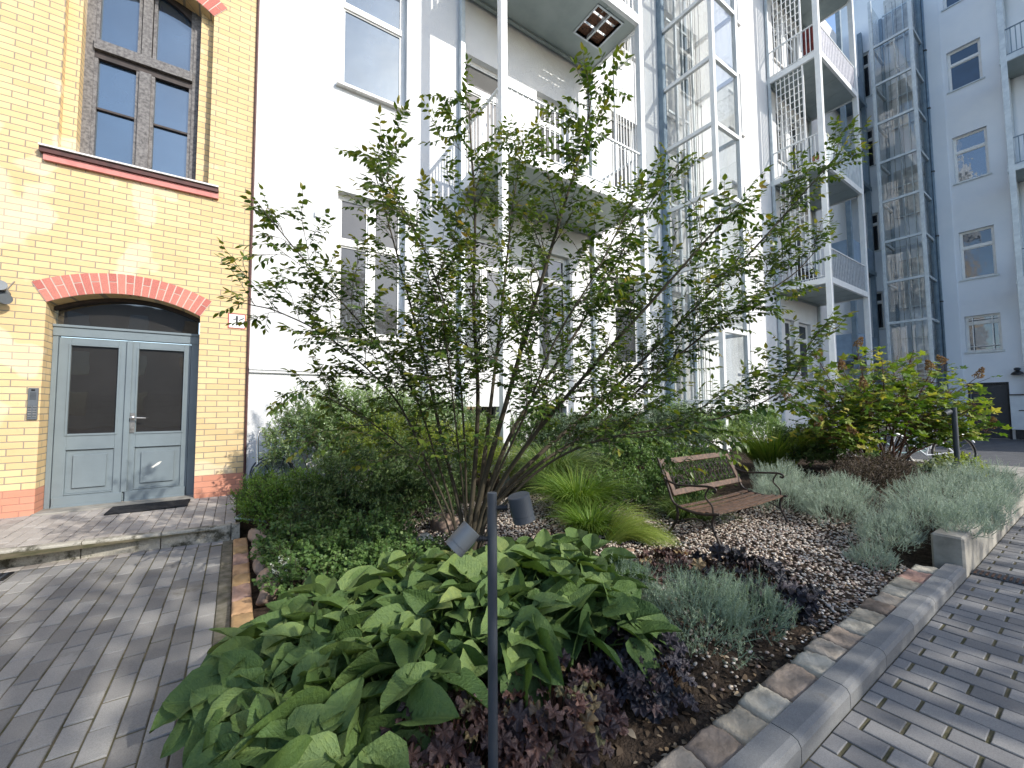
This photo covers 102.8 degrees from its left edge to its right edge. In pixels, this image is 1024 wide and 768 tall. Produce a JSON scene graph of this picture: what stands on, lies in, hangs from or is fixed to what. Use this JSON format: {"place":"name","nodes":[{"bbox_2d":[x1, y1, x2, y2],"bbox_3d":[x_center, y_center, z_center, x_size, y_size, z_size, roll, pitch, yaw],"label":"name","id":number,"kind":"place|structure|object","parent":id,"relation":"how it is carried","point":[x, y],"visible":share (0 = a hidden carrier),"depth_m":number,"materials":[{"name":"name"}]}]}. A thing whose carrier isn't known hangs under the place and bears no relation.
{"place":"outdoors","nodes":[
{"label":"outdoors","id":0,"kind":"place"},
{"bbox_2d":[0,536,230,767],"bbox_3d":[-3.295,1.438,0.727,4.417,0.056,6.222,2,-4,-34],"label":"pavement","id":1,"kind":"structure","parent":0,"point":[124,751],"depth_m":2.28,"materials":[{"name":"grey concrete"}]},
{"bbox_2d":[0,495,235,548],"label":"doorstep pavement","id":2,"kind":"structure","parent":0,"point":[43,529],"depth_m":4.33,"materials":[{"name":"stone"}]},
{"bbox_2d":[104,499,190,514],"bbox_3d":[-4.377,1.482,4.949,0.740,0.025,0.390,2,-4,-34],"label":"doormat","id":3,"kind":"object","parent":2,"relation":"on","point":[146,506],"visible":1,"depth_m":4.91,"materials":[{"name":"black rubber"}]},
{"bbox_2d":[0,495,238,559],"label":"doorstep bedding","id":4,"kind":"object","parent":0,"point":[26,553],"visible":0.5,"depth_m":3.65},
{"bbox_2d":[230,446,1015,767],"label":"garden soil","id":5,"kind":"structure","parent":0,"point":[668,738],"depth_m":2.79,"materials":[{"name":"soil"}]},
{"bbox_2d":[231,597,252,616],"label":"edging stone","id":6,"kind":"object","parent":5,"relation":"on","point":[243,605],"visible":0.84,"depth_m":2.69,"materials":[{"name":"orange stone"}]},
{"bbox_2d":[232,583,251,601],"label":"edging stone","id":7,"kind":"object","parent":5,"relation":"on","point":[240,592],"visible":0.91,"depth_m":2.90,"materials":[{"name":"stone"}]},
{"bbox_2d":[256,581,279,605],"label":"border stone","id":8,"kind":"object","parent":5,"relation":"on","point":[264,597],"visible":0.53,"depth_m":2.73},
{"bbox_2d":[249,429,293,480],"bbox_3d":[-3.251,1.107,5.549,0.521,0.970,0.432,2,-4,-34],"label":"hose cart","id":9,"kind":"object","parent":5,"relation":"on","point":[282,465],"visible":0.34,"depth_m":5.54,"materials":[{"name":"black metal"}]},
{"bbox_2d":[225,461,338,525],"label":"fern plant","id":10,"kind":"object","parent":5,"relation":"on","point":[262,495],"visible":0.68,"depth_m":4.23,"materials":[{"name":"green plant"}]},
{"bbox_2d":[149,582,430,767],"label":"perennial","id":11,"kind":"object","parent":5,"relation":"on","point":[221,699],"visible":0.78,"depth_m":1.51,"materials":[{"name":"green plant"}]},
{"bbox_2d":[252,374,447,474],"bbox_3d":[-2.194,0.725,5.981,2.732,1.806,1.519,2,-4,-34],"label":"laurel shrub","id":12,"kind":"object","parent":5,"relation":"on","point":[307,415],"visible":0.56,"depth_m":5.42,"materials":[{"name":"green plant"}]},
{"bbox_2d":[247,502,453,596],"bbox_3d":[-1.410,1.304,3.337,1.975,0.467,1.466,-1,-3,3],"label":"cranesbill","id":13,"kind":"object","parent":5,"relation":"on","point":[334,549],"visible":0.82,"depth_m":3.23,"materials":[{"name":"green plant"}]},
{"bbox_2d":[266,423,479,540],"bbox_3d":[-1.353,0.982,4.376,1.857,1.109,2.027,-1,-3,16],"label":"dwarf maple","id":14,"kind":"object","parent":5,"relation":"on","point":[342,490],"visible":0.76,"depth_m":4.12,"materials":[{"name":"green plant"}]},
{"bbox_2d":[243,547,515,767],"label":"perennial","id":15,"kind":"object","parent":5,"relation":"on","point":[392,602],"visible":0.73,"depth_m":1.76,"materials":[{"name":"green plant"}]},
{"bbox_2d":[334,407,522,502],"bbox_3d":[-0.973,0.963,5.892,2.913,1.307,1.214,2,-4,-34],"label":"spirea shrub","id":16,"kind":"object","parent":5,"relation":"on","point":[392,426],"visible":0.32,"depth_m":5.63,"materials":[{"name":"green plant"}]},
{"bbox_2d":[430,513,459,533],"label":"boulder","id":17,"kind":"object","parent":5,"relation":"on","point":[438,525],"visible":0.54,"depth_m":4.19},
{"bbox_2d":[380,689,526,767],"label":"coral bells","id":18,"kind":"object","parent":5,"relation":"on","point":[445,748],"visible":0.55,"depth_m":1.41,"materials":[{"name":"purple plant"}]},
{"bbox_2d":[403,387,524,479],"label":"bamboo shrub","id":19,"kind":"object","parent":5,"relation":"on","point":[482,419],"visible":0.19,"depth_m":6.77,"materials":[{"name":"green plant"}]},
{"bbox_2d":[445,491,534,767],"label":"spotlight post","id":20,"kind":"object","parent":5,"relation":"on","point":[462,539],"visible":1,"depth_m":1.33,"materials":[{"name":"black metal"}]},
{"bbox_2d":[213,42,876,553],"bbox_3d":[0.775,-0.571,3.247,5.622,4.221,2.268,0,-3,-10],"label":"tree","id":21,"kind":"object","parent":5,"relation":"on","point":[445,336],"visible":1,"depth_m":2.88,"materials":[{"name":"green plant"}]},
{"bbox_2d":[478,648,629,767],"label":"coral bells","id":22,"kind":"object","parent":5,"relation":"on","point":[584,737],"visible":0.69,"depth_m":1.54,"materials":[{"name":"purple plant"}]},
{"bbox_2d":[426,527,681,730],"bbox_3d":[0.222,1.208,2.415,1.630,0.462,1.560,2,-4,-34],"label":"perennial","id":23,"kind":"object","parent":5,"relation":"on","point":[568,590],"visible":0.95,"depth_m":2.02,"materials":[{"name":"green plant"}]},
{"bbox_2d":[488,437,622,489],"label":"ornamental grass","id":24,"kind":"object","parent":5,"relation":"on","point":[578,457],"depth_m":5.78,"materials":[{"name":"plant"}]},
{"bbox_2d":[518,459,648,514],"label":"ornamental grass","id":25,"kind":"object","parent":5,"relation":"on","point":[563,490],"depth_m":4.62,"materials":[{"name":"plant"}]},
{"bbox_2d":[541,495,634,536],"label":"ornamental grass","id":26,"kind":"object","parent":5,"relation":"on","point":[598,522],"depth_m":4.04,"materials":[{"name":"plant"}]},
{"bbox_2d":[491,402,687,481],"bbox_3d":[1.399,0.917,7.017,3.020,1.255,3.235,2,-4,-34],"label":"leafy shrub","id":27,"kind":"object","parent":5,"relation":"on","point":[646,448],"visible":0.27,"depth_m":6.01,"materials":[{"name":"green plant"}]},
{"bbox_2d":[518,399,714,467],"bbox_3d":[2.103,0.910,7.367,3.930,1.298,1.799,0,-3,-15],"label":"bluish shrub","id":28,"kind":"object","parent":5,"relation":"on","point":[662,415],"visible":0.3,"depth_m":7.29,"materials":[{"name":"green plant"}]},
{"bbox_2d":[605,500,682,546],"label":"ornamental grass","id":29,"kind":"object","parent":5,"relation":"on","point":[636,532],"depth_m":3.74,"materials":[{"name":"plant"}]},
{"bbox_2d":[589,621,698,723],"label":"coral bells","id":30,"kind":"object","parent":5,"relation":"on","point":[633,681],"visible":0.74,"depth_m":1.79,"materials":[{"name":"purple plant"}]},
{"bbox_2d":[583,440,741,512],"bbox_3d":[2.353,1.200,5.803,3.727,0.742,1.328,3,-4,-43],"label":"leafy shrub","id":31,"kind":"object","parent":5,"relation":"on","point":[646,481],"visible":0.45,"depth_m":5.08,"materials":[{"name":"green plant"}]},
{"bbox_2d":[635,546,706,589],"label":"coral bells","id":32,"kind":"object","parent":5,"relation":"on","point":[674,554],"visible":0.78,"depth_m":3.02,"materials":[{"name":"purple plant"}]},
{"bbox_2d":[458,535,899,767],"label":"leaf litter","id":33,"kind":"object","parent":5,"relation":"on","point":[632,731],"visible":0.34,"depth_m":2.04,"materials":[{"name":"plant"}]},
{"bbox_2d":[652,746,705,767],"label":"edging stone","id":34,"kind":"object","parent":5,"relation":"on","point":[680,757],"visible":1,"depth_m":1.47,"materials":[{"name":"grey stone"}]},
{"bbox_2d":[638,488,745,524],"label":"ornamental grass","id":35,"kind":"object","parent":5,"relation":"on","point":[669,507],"depth_m":4.64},
{"bbox_2d":[603,400,786,452],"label":"conifer shrub","id":36,"kind":"object","parent":5,"relation":"on","point":[760,419],"visible":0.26,"depth_m":10.10,"materials":[{"name":"green plant"}]},
{"bbox_2d":[610,545,802,669],"bbox_3d":[1.030,1.210,2.333,1.319,0.472,0.841,-1,-3,5],"label":"silver bush","id":37,"kind":"object","parent":5,"relation":"on","point":[729,599],"visible":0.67,"depth_m":2.31,"materials":[{"name":"plant"}]},
{"bbox_2d":[683,725,743,767],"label":"edging stone","id":38,"kind":"object","parent":5,"relation":"on","point":[710,746],"visible":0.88,"depth_m":1.54,"materials":[{"name":"grey stone"}]},
{"bbox_2d":[713,704,768,745],"bbox_3d":[0.937,1.417,1.653,0.186,0.112,0.152,2,-4,-34],"label":"edging stone","id":39,"kind":"object","parent":5,"relation":"on","point":[741,725],"visible":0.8,"depth_m":1.65,"materials":[{"name":"stone"}]},
{"bbox_2d":[678,542,825,630],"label":"coral bells","id":40,"kind":"object","parent":5,"relation":"on","point":[798,592],"visible":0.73,"depth_m":2.77,"materials":[{"name":"purple plant"}]},
{"bbox_2d":[738,683,791,722],"bbox_3d":[1.097,1.415,1.766,0.194,0.114,0.150,2,-4,-34],"label":"edging stone","id":41,"kind":"object","parent":5,"relation":"on","point":[765,704],"visible":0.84,"depth_m":1.75,"materials":[{"name":"stone"}]},
{"bbox_2d":[716,421,820,473],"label":"ornamental grass","id":42,"kind":"object","parent":5,"relation":"on","point":[759,451],"depth_m":6.52,"materials":[{"name":"plant"}]},
{"bbox_2d":[742,458,825,514],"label":"silver bush","id":43,"kind":"object","parent":5,"relation":"on","point":[765,484],"visible":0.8,"depth_m":4.99,"materials":[{"name":"plant"}]},
{"bbox_2d":[760,662,818,702],"bbox_3d":[1.302,1.428,1.908,0.293,0.114,0.148,2,-4,-34],"label":"edging stone","id":44,"kind":"object","parent":5,"relation":"on","point":[792,683],"visible":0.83,"depth_m":1.89,"materials":[{"name":"grey stone"}]},
{"bbox_2d":[759,420,843,471],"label":"rhododendron","id":45,"kind":"object","parent":5,"relation":"on","point":[810,454],"visible":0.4,"depth_m":6.30,"materials":[{"name":"green plant"}]},
{"bbox_2d":[791,650,835,677],"bbox_3d":[1.510,1.428,2.037,0.180,0.113,0.147,2,-4,-34],"label":"edging stone","id":46,"kind":"object","parent":5,"relation":"on","point":[817,665],"visible":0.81,"depth_m":2.03,"materials":[{"name":"stone"}]},
{"bbox_2d":[804,638,849,661],"bbox_3d":[1.656,1.434,2.151,0.169,0.113,0.146,2,-4,-34],"label":"edging stone","id":47,"kind":"object","parent":5,"relation":"on","point":[831,650],"visible":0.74,"depth_m":2.13,"materials":[{"name":"grey stone"}]},
{"bbox_2d":[795,469,883,526],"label":"silver bush","id":48,"kind":"object","parent":5,"relation":"on","point":[832,485],"visible":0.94,"depth_m":4.42,"materials":[{"name":"plant"}]},
{"bbox_2d":[819,625,863,649],"bbox_3d":[1.826,1.440,2.257,0.210,0.113,0.147,2,-4,-34],"label":"edging stone","id":49,"kind":"object","parent":5,"relation":"on","point":[840,636],"visible":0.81,"depth_m":2.24,"materials":[{"name":"brown stone"}]},
{"bbox_2d":[837,617,874,636],"bbox_3d":[2.000,1.446,2.366,0.178,0.112,0.145,2,-4,-34],"label":"edging stone","id":50,"kind":"object","parent":5,"relation":"on","point":[857,627],"visible":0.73,"depth_m":2.35,"materials":[{"name":"stone"}]},
{"bbox_2d":[847,607,885,626],"bbox_3d":[2.159,1.451,2.479,0.191,0.114,0.147,2,-4,-34],"label":"edging stone","id":51,"kind":"object","parent":5,"relation":"on","point":[874,618],"visible":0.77,"depth_m":2.47,"materials":[{"name":"stone"}]},
{"bbox_2d":[839,537,902,574],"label":"silver bush","id":52,"kind":"object","parent":5,"relation":"on","point":[864,553],"visible":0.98,"depth_m":3.33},
{"bbox_2d":[816,445,928,492],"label":"heather","id":53,"kind":"object","parent":5,"relation":"on","point":[858,465],"visible":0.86,"depth_m":5.30,"materials":[{"name":"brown plant"}]},
{"bbox_2d":[858,598,895,616],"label":"edging stone","id":54,"kind":"object","parent":5,"relation":"on","point":[879,607],"visible":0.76,"depth_m":2.58,"materials":[{"name":"stone"}]},
{"bbox_2d":[872,591,905,607],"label":"edging stone","id":55,"kind":"object","parent":5,"relation":"on","point":[887,598],"visible":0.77,"depth_m":2.69,"materials":[{"name":"grey stone"}]},
{"bbox_2d":[779,336,1012,477],"bbox_3d":[5.707,0.342,6.157,3.618,2.156,1.662,1,-3,-19],"label":"hydrangea","id":56,"kind":"object","parent":5,"relation":"on","point":[850,432],"visible":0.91,"depth_m":5.92,"materials":[{"name":"green plant"}]},
{"bbox_2d":[880,584,913,598],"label":"edging stone","id":57,"kind":"object","parent":5,"relation":"on","point":[890,589],"visible":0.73,"depth_m":2.80,"materials":[{"name":"stone"}]},
{"bbox_2d":[888,577,921,590],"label":"edging stone","id":58,"kind":"object","parent":5,"relation":"on","point":[903,583],"visible":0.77,"depth_m":2.91,"materials":[{"name":"stone"}]},
{"bbox_2d":[844,485,976,553],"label":"silver bush","id":59,"kind":"object","parent":5,"relation":"on","point":[901,521],"visible":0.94,"depth_m":3.54,"materials":[{"name":"plant"}]},
{"bbox_2d":[897,568,932,583],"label":"edging stone","id":60,"kind":"object","parent":5,"relation":"on","point":[915,576],"visible":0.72,"depth_m":3.06,"materials":[{"name":"pink stone"}]},
{"bbox_2d":[912,454,969,475],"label":"pale leaved plant","id":61,"kind":"object","parent":5,"relation":"on","point":[930,463],"visible":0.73,"depth_m":5.37,"materials":[{"name":"green plant"}]},
{"bbox_2d":[873,454,1023,539],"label":"silver bush","id":62,"kind":"object","parent":5,"relation":"on","point":[983,496],"visible":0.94,"depth_m":4.17,"materials":[{"name":"plant"}]},
{"bbox_2d":[941,408,961,483],"bbox_3d":[6.116,0.854,5.686,0.182,1.050,0.074,0,-3,0],"label":"spotlight post","id":63,"kind":"object","parent":5,"relation":"on","point":[955,431],"visible":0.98,"depth_m":5.68,"materials":[{"name":"black metal"}]},
{"bbox_2d":[932,450,989,478],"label":"yellowing plant","id":64,"kind":"object","parent":5,"relation":"on","point":[963,457],"visible":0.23,"depth_m":5.78,"materials":[{"name":"green plant"}]},
{"bbox_2d":[381,490,906,690],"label":"gravel","id":65,"kind":"structure","parent":0,"point":[756,532],"depth_m":3.78,"materials":[{"name":"gravel"}]},
{"bbox_2d":[656,450,789,545],"bbox_3d":[2.219,1.141,4.218,1.330,0.785,0.713,2,-4,-34],"label":"garden bench","id":66,"kind":"object","parent":65,"relation":"on","point":[739,505],"visible":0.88,"depth_m":4.26,"materials":[{"name":"wood"}]},
{"bbox_2d":[764,0,875,432],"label":"balcony tower","id":67,"kind":"structure","parent":0,"point":[815,84],"depth_m":15.20,"materials":[{"name":"metal"}]},
{"bbox_2d":[800,514,1023,767],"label":"pavement right bedding","id":68,"kind":"object","parent":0,"point":[945,735],"depth_m":1.86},
{"bbox_2d":[721,563,965,767],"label":"kerb","id":69,"kind":"structure","parent":68,"relation":"on","point":[798,731],"depth_m":1.86,"materials":[{"name":"concrete"}]},
{"bbox_2d":[931,470,1023,577],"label":"retaining kerb","id":70,"kind":"structure","parent":68,"relation":"on","point":[966,551],"depth_m":3.34,"materials":[{"name":"concrete"}]},
{"bbox_2d":[802,515,1023,767],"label":"pavement","id":71,"kind":"structure","parent":0,"point":[985,699],"depth_m":1.91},
{"bbox_2d":[971,569,1023,584],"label":"drain grate","id":72,"kind":"object","parent":71,"relation":"on","point":[998,576],"visible":1,"depth_m":3.17,"materials":[{"name":"metal"}]},
{"bbox_2d":[830,435,1023,466],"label":"road","id":73,"kind":"structure","parent":0,"point":[1006,451],"depth_m":11.80,"materials":[{"name":"asphalt"}]},
{"bbox_2d":[656,0,752,450],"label":"lift shaft","id":74,"kind":"object","parent":73,"relation":"on","point":[673,100],"visible":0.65,"depth_m":11.23,"materials":[{"name":"grey paint"}]},
{"bbox_2d":[665,44,690,399],"bbox_3d":[4.716,-8.761,11.978,0.880,18.470,0.040,2,-4,-34],"label":"landing door","id":75,"kind":"structure","parent":74,"relation":"in","point":[669,53],"depth_m":11.77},
{"bbox_2d":[828,10,883,432],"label":"balcony tower","id":76,"kind":"structure","parent":73,"relation":"on","point":[845,341],"depth_m":18.37,"materials":[{"name":"white metal"}]},
{"bbox_2d":[867,0,946,424],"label":"lift shaft","id":77,"kind":"object","parent":73,"relation":"on","point":[915,278],"visible":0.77,"depth_m":17.71,"materials":[{"name":"metal"}]},
{"bbox_2d":[883,0,937,396],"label":"landing door","id":78,"kind":"structure","parent":77,"relation":"in","point":[897,16],"depth_m":18.08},
{"bbox_2d":[866,423,976,460],"bbox_3d":[8.011,1.160,8.022,1.732,1.065,0.560,-2,-4,29],"label":"bicycle","id":79,"kind":"object","parent":73,"relation":"on","point":[932,447],"visible":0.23,"depth_m":8.01,"materials":[{"name":"black metal"}]},
{"bbox_2d":[995,0,1023,366],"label":"balcony tower","id":80,"kind":"structure","parent":73,"relation":"on","point":[1012,66],"depth_m":14.76,"materials":[{"name":"metal"}]},
{"bbox_2d":[1008,394,1023,438],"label":"meter cabinet","id":81,"kind":"object","parent":73,"relation":"on","point":[1017,410],"visible":1,"depth_m":15.14,"materials":[{"name":"grey metal"}]},
{"label":"ground","id":82,"kind":"structure","parent":0,"visible":0},
{"bbox_2d":[0,540,227,572],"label":"pavement edge course","id":83,"kind":"object","parent":82,"relation":"on","point":[11,569],"visible":0.57,"depth_m":3.74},
{"bbox_2d":[0,522,239,568],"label":"kerb","id":84,"kind":"structure","parent":82,"relation":"on","point":[222,533],"depth_m":3.85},
{"bbox_2d":[0,0,256,518],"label":"brick building","id":85,"kind":"structure","parent":82,"relation":"on","point":[126,141],"depth_m":5.28,"materials":[{"name":"yellow brick"}]},
{"bbox_2d":[26,388,38,419],"bbox_3d":[-5.438,0.224,4.639,0.080,0.360,0.026,2,-4,-34],"label":"intercom panel","id":86,"kind":"object","parent":85,"relation":"attached to","point":[32,404],"visible":1,"depth_m":4.63,"materials":[{"name":"metal"}]},
{"bbox_2d":[30,298,199,516],"bbox_3d":[-4.899,0.213,5.211,1.450,2.720,0.440,2,-4,-34],"label":"door","id":87,"kind":"structure","parent":85,"relation":"in","point":[122,419],"depth_m":5.25,"materials":[{"name":"blue paint"}]},
{"bbox_2d":[38,0,218,199],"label":"window","id":88,"kind":"structure","parent":85,"relation":"in","point":[139,118],"depth_m":5.49,"materials":[{"name":"grey wood"}]},
{"bbox_2d":[243,0,259,485],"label":"lightning rod cable","id":89,"kind":"object","parent":85,"relation":"attached to","point":[251,246],"visible":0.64,"depth_m":5.89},
{"bbox_2d":[212,540,232,645],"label":"border kerb","id":90,"kind":"structure","parent":82,"relation":"on","point":[223,613],"depth_m":2.98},
{"bbox_2d":[245,0,856,488],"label":"white building","id":91,"kind":"structure","parent":82,"relation":"on","point":[333,74],"depth_m":7.73,"materials":[{"name":"paint"}]},
{"bbox_2d":[336,194,407,342],"bbox_3d":[-2.370,-1.930,6.909,1.240,2.405,0.260,2,-4,-34],"label":"window","id":92,"kind":"structure","parent":91,"relation":"in","point":[348,223],"depth_m":6.95,"materials":[{"name":"white paint"}]},
{"bbox_2d":[336,0,410,113],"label":"window","id":93,"kind":"structure","parent":91,"relation":"in","point":[372,31],"depth_m":7.22,"materials":[{"name":"white paint"}]},
{"bbox_2d":[465,59,497,175],"bbox_3d":[-0.597,-5.200,8.404,1.000,2.710,0.065,2,-4,-34],"label":"window","id":94,"kind":"structure","parent":91,"relation":"in","point":[485,82],"depth_m":8.39,"materials":[{"name":"white paint"}]},
{"bbox_2d":[465,235,498,368],"bbox_3d":[-0.574,-1.616,8.203,1.000,2.650,0.065,2,-4,-34],"label":"window","id":95,"kind":"structure","parent":91,"relation":"in","point":[492,288],"depth_m":8.26,"materials":[{"name":"glass"}]},
{"bbox_2d":[537,96,563,166],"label":"window","id":96,"kind":"structure","parent":91,"relation":"in","point":[538,98],"depth_m":9.45,"materials":[{"name":"white paint"}]},
{"bbox_2d":[538,254,567,372],"bbox_3d":[0.879,-1.571,9.178,0.900,2.650,0.065,2,-4,-34],"label":"window","id":97,"kind":"structure","parent":91,"relation":"in","point":[560,263],"depth_m":9.24,"materials":[{"name":"glass"}]},
{"bbox_2d":[611,116,634,192],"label":"window","id":98,"kind":"structure","parent":91,"relation":"in","point":[612,118],"depth_m":10.86,"materials":[{"name":"white paint"}]},
{"bbox_2d":[615,279,642,366],"bbox_3d":[2.958,-1.564,10.477,1.120,2.245,0.250,2,-4,-34],"label":"window","id":99,"kind":"structure","parent":91,"relation":"in","point":[632,345],"depth_m":10.66,"materials":[{"name":"glass"}]},
{"bbox_2d":[728,74,745,137],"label":"window","id":100,"kind":"structure","parent":91,"relation":"in","point":[730,87],"depth_m":14.23,"materials":[{"name":"white paint"}]},
{"bbox_2d":[799,324,815,379],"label":"window","id":101,"kind":"structure","parent":91,"relation":"in","point":[802,328],"depth_m":16.53,"materials":[{"name":"white paint"}]},
{"bbox_2d":[458,0,652,486],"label":"balcony tower","id":102,"kind":"structure","parent":82,"relation":"on","point":[562,28],"depth_m":8.40,"materials":[{"name":"metal"}]},
{"bbox_2d":[841,0,1023,439],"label":"side wing","id":103,"kind":"structure","parent":82,"relation":"on","point":[978,269],"depth_m":16.72,"materials":[{"name":"paint"}]},
{"bbox_2d":[863,52,871,97],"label":"window","id":104,"kind":"structure","parent":103,"relation":"in","point":[866,56],"depth_m":19.48,"materials":[{"name":"glass"}]},
{"bbox_2d":[920,0,949,424],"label":"downpipe","id":105,"kind":"object","parent":103,"relation":"attached to","point":[933,183],"visible":0.93,"depth_m":17.34,"materials":[{"name":"grey metal"}]},
{"bbox_2d":[947,39,984,93],"bbox_3d":[18.595,-13.050,16.806,0.220,1.765,1.060,2,-4,-34],"label":"window","id":106,"kind":"structure","parent":103,"relation":"in","point":[965,63],"depth_m":16.84,"materials":[{"name":"white paint"}]},
{"bbox_2d":[953,127,991,185],"bbox_3d":[18.620,-9.236,16.592,0.220,2.005,1.060,2,-4,-34],"label":"window","id":107,"kind":"structure","parent":103,"relation":"in","point":[971,156],"depth_m":16.63,"materials":[{"name":"white paint"}]},
{"bbox_2d":[959,225,999,281],"bbox_3d":[18.646,-5.212,16.368,0.220,2.025,1.060,2,-4,-34],"label":"window","id":108,"kind":"structure","parent":103,"relation":"in","point":[977,247],"depth_m":16.40,"materials":[{"name":"glass"}]},
{"bbox_2d":[964,313,1004,353],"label":"window","id":109,"kind":"structure","parent":103,"relation":"in","point":[983,332],"depth_m":16.23,"materials":[{"name":"white paint"}]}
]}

